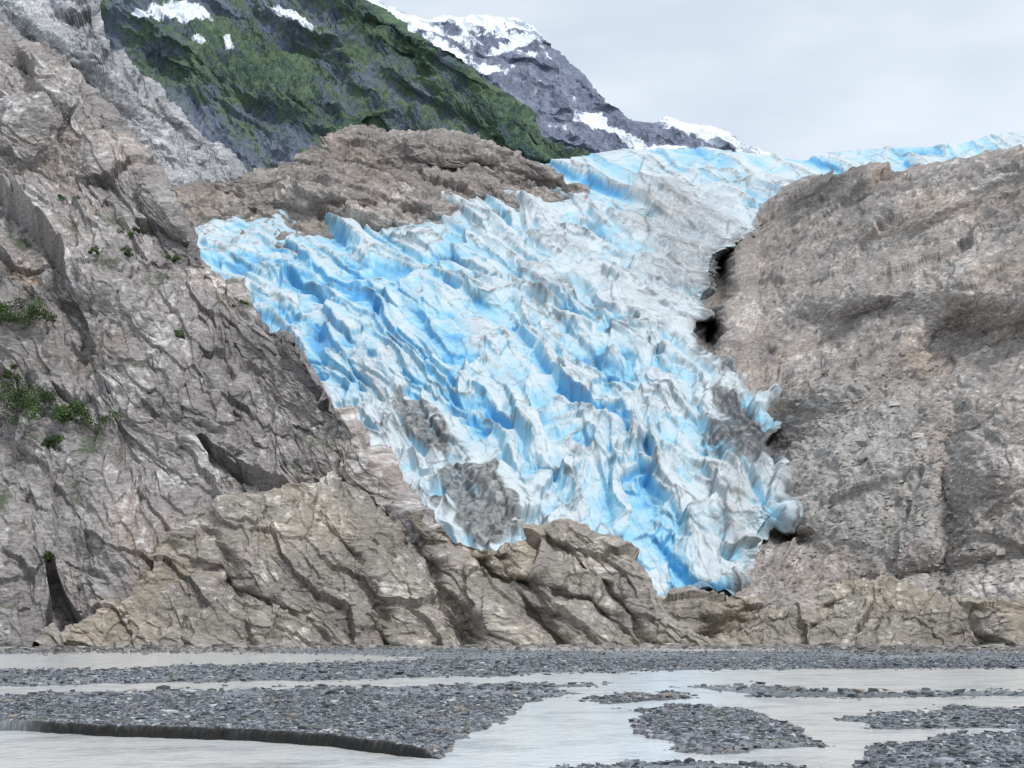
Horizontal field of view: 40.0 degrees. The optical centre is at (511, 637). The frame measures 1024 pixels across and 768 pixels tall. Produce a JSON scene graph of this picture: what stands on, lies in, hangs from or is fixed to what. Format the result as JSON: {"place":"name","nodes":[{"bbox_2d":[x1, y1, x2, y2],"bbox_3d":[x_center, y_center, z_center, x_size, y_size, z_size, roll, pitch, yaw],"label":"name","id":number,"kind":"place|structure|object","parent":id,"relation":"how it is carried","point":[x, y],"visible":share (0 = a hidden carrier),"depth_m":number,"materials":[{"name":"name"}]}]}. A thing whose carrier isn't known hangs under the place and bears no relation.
{"place":"outdoors","nodes":[
{"label":"outdoors","id":0,"kind":"place"},
{"bbox_2d":[0,0,249,187],"bbox_3d":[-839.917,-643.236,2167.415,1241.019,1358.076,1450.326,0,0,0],"label":"scree slope","id":1,"kind":"structure","parent":0,"point":[180,146],"depth_m":1725.60,"materials":[{"name":"grey stone"}]},
{"bbox_2d":[0,25,442,645],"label":"cliff face","id":2,"kind":"object","parent":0,"point":[224,397],"visible":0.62,"depth_m":474.85},
{"bbox_2d":[2,363,20,380],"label":"alder bush","id":3,"kind":"object","parent":2,"relation":"on","point":[6,373],"visible":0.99,"depth_m":473.86,"materials":[{"name":"green plant"}]},
{"bbox_2d":[0,297,57,329],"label":"alder bush","id":4,"kind":"object","parent":2,"relation":"on","point":[32,313],"visible":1,"depth_m":479.53,"materials":[{"name":"green plant"}]},
{"bbox_2d":[0,377,61,413],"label":"alder bush","id":5,"kind":"object","parent":2,"relation":"on","point":[23,399],"visible":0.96,"depth_m":464.57,"materials":[{"name":"green plant"}]},
{"bbox_2d":[41,550,53,562],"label":"alder bush","id":6,"kind":"object","parent":2,"relation":"on","point":[47,555],"visible":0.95,"depth_m":413.32,"materials":[{"name":"green plant"}]},
{"bbox_2d":[41,434,66,450],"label":"alder bush","id":7,"kind":"object","parent":2,"relation":"on","point":[57,438],"visible":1,"depth_m":449.61,"materials":[{"name":"green plant"}]},
{"bbox_2d":[2,398,123,432],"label":"alder bush","id":8,"kind":"object","parent":2,"relation":"on","point":[61,411],"visible":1,"depth_m":451.69,"materials":[{"name":"green plant"}]},
{"bbox_2d":[58,194,81,200],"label":"alder bush","id":9,"kind":"object","parent":2,"relation":"on","point":[61,197],"visible":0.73,"depth_m":527.45,"materials":[{"name":"green plant"}]},
{"bbox_2d":[88,245,99,254],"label":"alder bush","id":10,"kind":"object","parent":2,"relation":"on","point":[95,250],"visible":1,"depth_m":501.79,"materials":[{"name":"green plant"}]},
{"bbox_2d":[119,246,133,256],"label":"alder bush","id":11,"kind":"object","parent":2,"relation":"on","point":[127,252],"visible":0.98,"depth_m":516.10,"materials":[{"name":"green plant"}]},
{"bbox_2d":[116,226,148,236],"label":"alder bush","id":12,"kind":"object","parent":2,"relation":"on","point":[136,229],"visible":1,"depth_m":527.46,"materials":[{"name":"green plant"}]},
{"bbox_2d":[165,254,181,262],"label":"alder bush","id":13,"kind":"object","parent":2,"relation":"on","point":[174,258],"visible":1,"depth_m":530.05,"materials":[{"name":"green plant"}]},
{"bbox_2d":[174,327,185,339],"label":"alder bush","id":14,"kind":"object","parent":2,"relation":"on","point":[180,332],"visible":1,"depth_m":481.78,"materials":[{"name":"green plant"}]},
{"bbox_2d":[231,299,248,306],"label":"alder bush","id":15,"kind":"object","parent":2,"relation":"on","point":[242,301],"visible":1,"depth_m":515.12,"materials":[{"name":"green plant"}]},
{"bbox_2d":[100,0,595,172],"bbox_3d":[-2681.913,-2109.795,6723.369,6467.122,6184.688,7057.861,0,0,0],"label":"forested mountain","id":16,"kind":"structure","parent":0,"point":[258,84],"depth_m":4001.57,"materials":[{"name":"green plant"}]},
{"bbox_2d":[33,471,714,646],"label":"rock ridge","id":17,"kind":"object","parent":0,"point":[331,558],"visible":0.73,"depth_m":406.69,"materials":[{"name":"grey stone"}]},
{"bbox_2d":[171,124,590,254],"bbox_3d":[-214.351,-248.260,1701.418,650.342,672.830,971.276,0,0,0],"label":"rock dome","id":18,"kind":"object","parent":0,"point":[375,178],"visible":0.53,"depth_m":1456.61,"materials":[{"name":"stone"}]},
{"bbox_2d":[0,648,1023,767],"bbox_3d":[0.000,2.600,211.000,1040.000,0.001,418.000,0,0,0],"label":"river water","id":19,"kind":"structure","parent":0,"point":[571,730],"depth_m":44.34,"materials":[{"name":"grey liquid"}]},
{"bbox_2d":[0,646,1023,767],"bbox_3d":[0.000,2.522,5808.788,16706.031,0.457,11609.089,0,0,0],"label":"gravel plain","id":20,"kind":"structure","parent":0,"point":[351,742],"depth_m":54.07,"materials":[{"name":"grey gravel"}]},
{"bbox_2d":[0,692,1023,767],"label":"river stones","id":21,"kind":"object","parent":20,"relation":"on","point":[325,704],"visible":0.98,"depth_m":42.82,"materials":[{"name":"grey gravel"}]},
{"bbox_2d":[0,657,1023,698],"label":"river stones","id":22,"kind":"object","parent":20,"relation":"on","point":[1009,663],"visible":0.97,"depth_m":104.57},
{"bbox_2d":[0,642,1023,655],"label":"rubble","id":23,"kind":"object","parent":20,"relation":"on","point":[146,649],"visible":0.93,"depth_m":322.05,"materials":[{"name":"stone"}]},
{"bbox_2d":[0,648,1023,658],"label":"river stones","id":24,"kind":"object","parent":20,"relation":"on","point":[881,656],"visible":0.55,"depth_m":225.84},
{"bbox_2d":[368,0,770,154],"bbox_3d":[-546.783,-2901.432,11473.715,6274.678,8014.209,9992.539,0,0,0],"label":"snowy mountain","id":25,"kind":"structure","parent":0,"point":[539,75],"depth_m":8218.79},
{"bbox_2d":[195,131,1023,595],"bbox_3d":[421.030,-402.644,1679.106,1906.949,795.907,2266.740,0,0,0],"label":"glacier","id":26,"kind":"object","parent":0,"point":[497,371],"visible":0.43,"depth_m":940.43,"materials":[{"name":"blue ice"}]},
{"bbox_2d":[379,0,1023,160],"label":"sky","id":27,"kind":"structure","parent":0,"point":[790,79],"materials":[{"name":"white"}]},
{"bbox_2d":[656,574,1023,646],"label":"rock knoll","id":28,"kind":"structure","parent":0,"point":[883,610],"depth_m":447.69,"materials":[{"name":"grey stone"}]},
{"bbox_2d":[695,144,1023,609],"bbox_3d":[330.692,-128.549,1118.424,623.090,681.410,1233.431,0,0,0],"label":"rocky slope","id":29,"kind":"structure","parent":0,"point":[870,205],"depth_m":795.00,"materials":[{"name":"grey stone"}]},
{"bbox_2d":[713,215,1023,604],"bbox_3d":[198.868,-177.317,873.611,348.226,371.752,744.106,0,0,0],"label":"boulders","id":30,"kind":"object","parent":29,"relation":"on","point":[1001,551],"visible":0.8,"depth_m":633.75,"materials":[{"name":"stone"}]}
]}

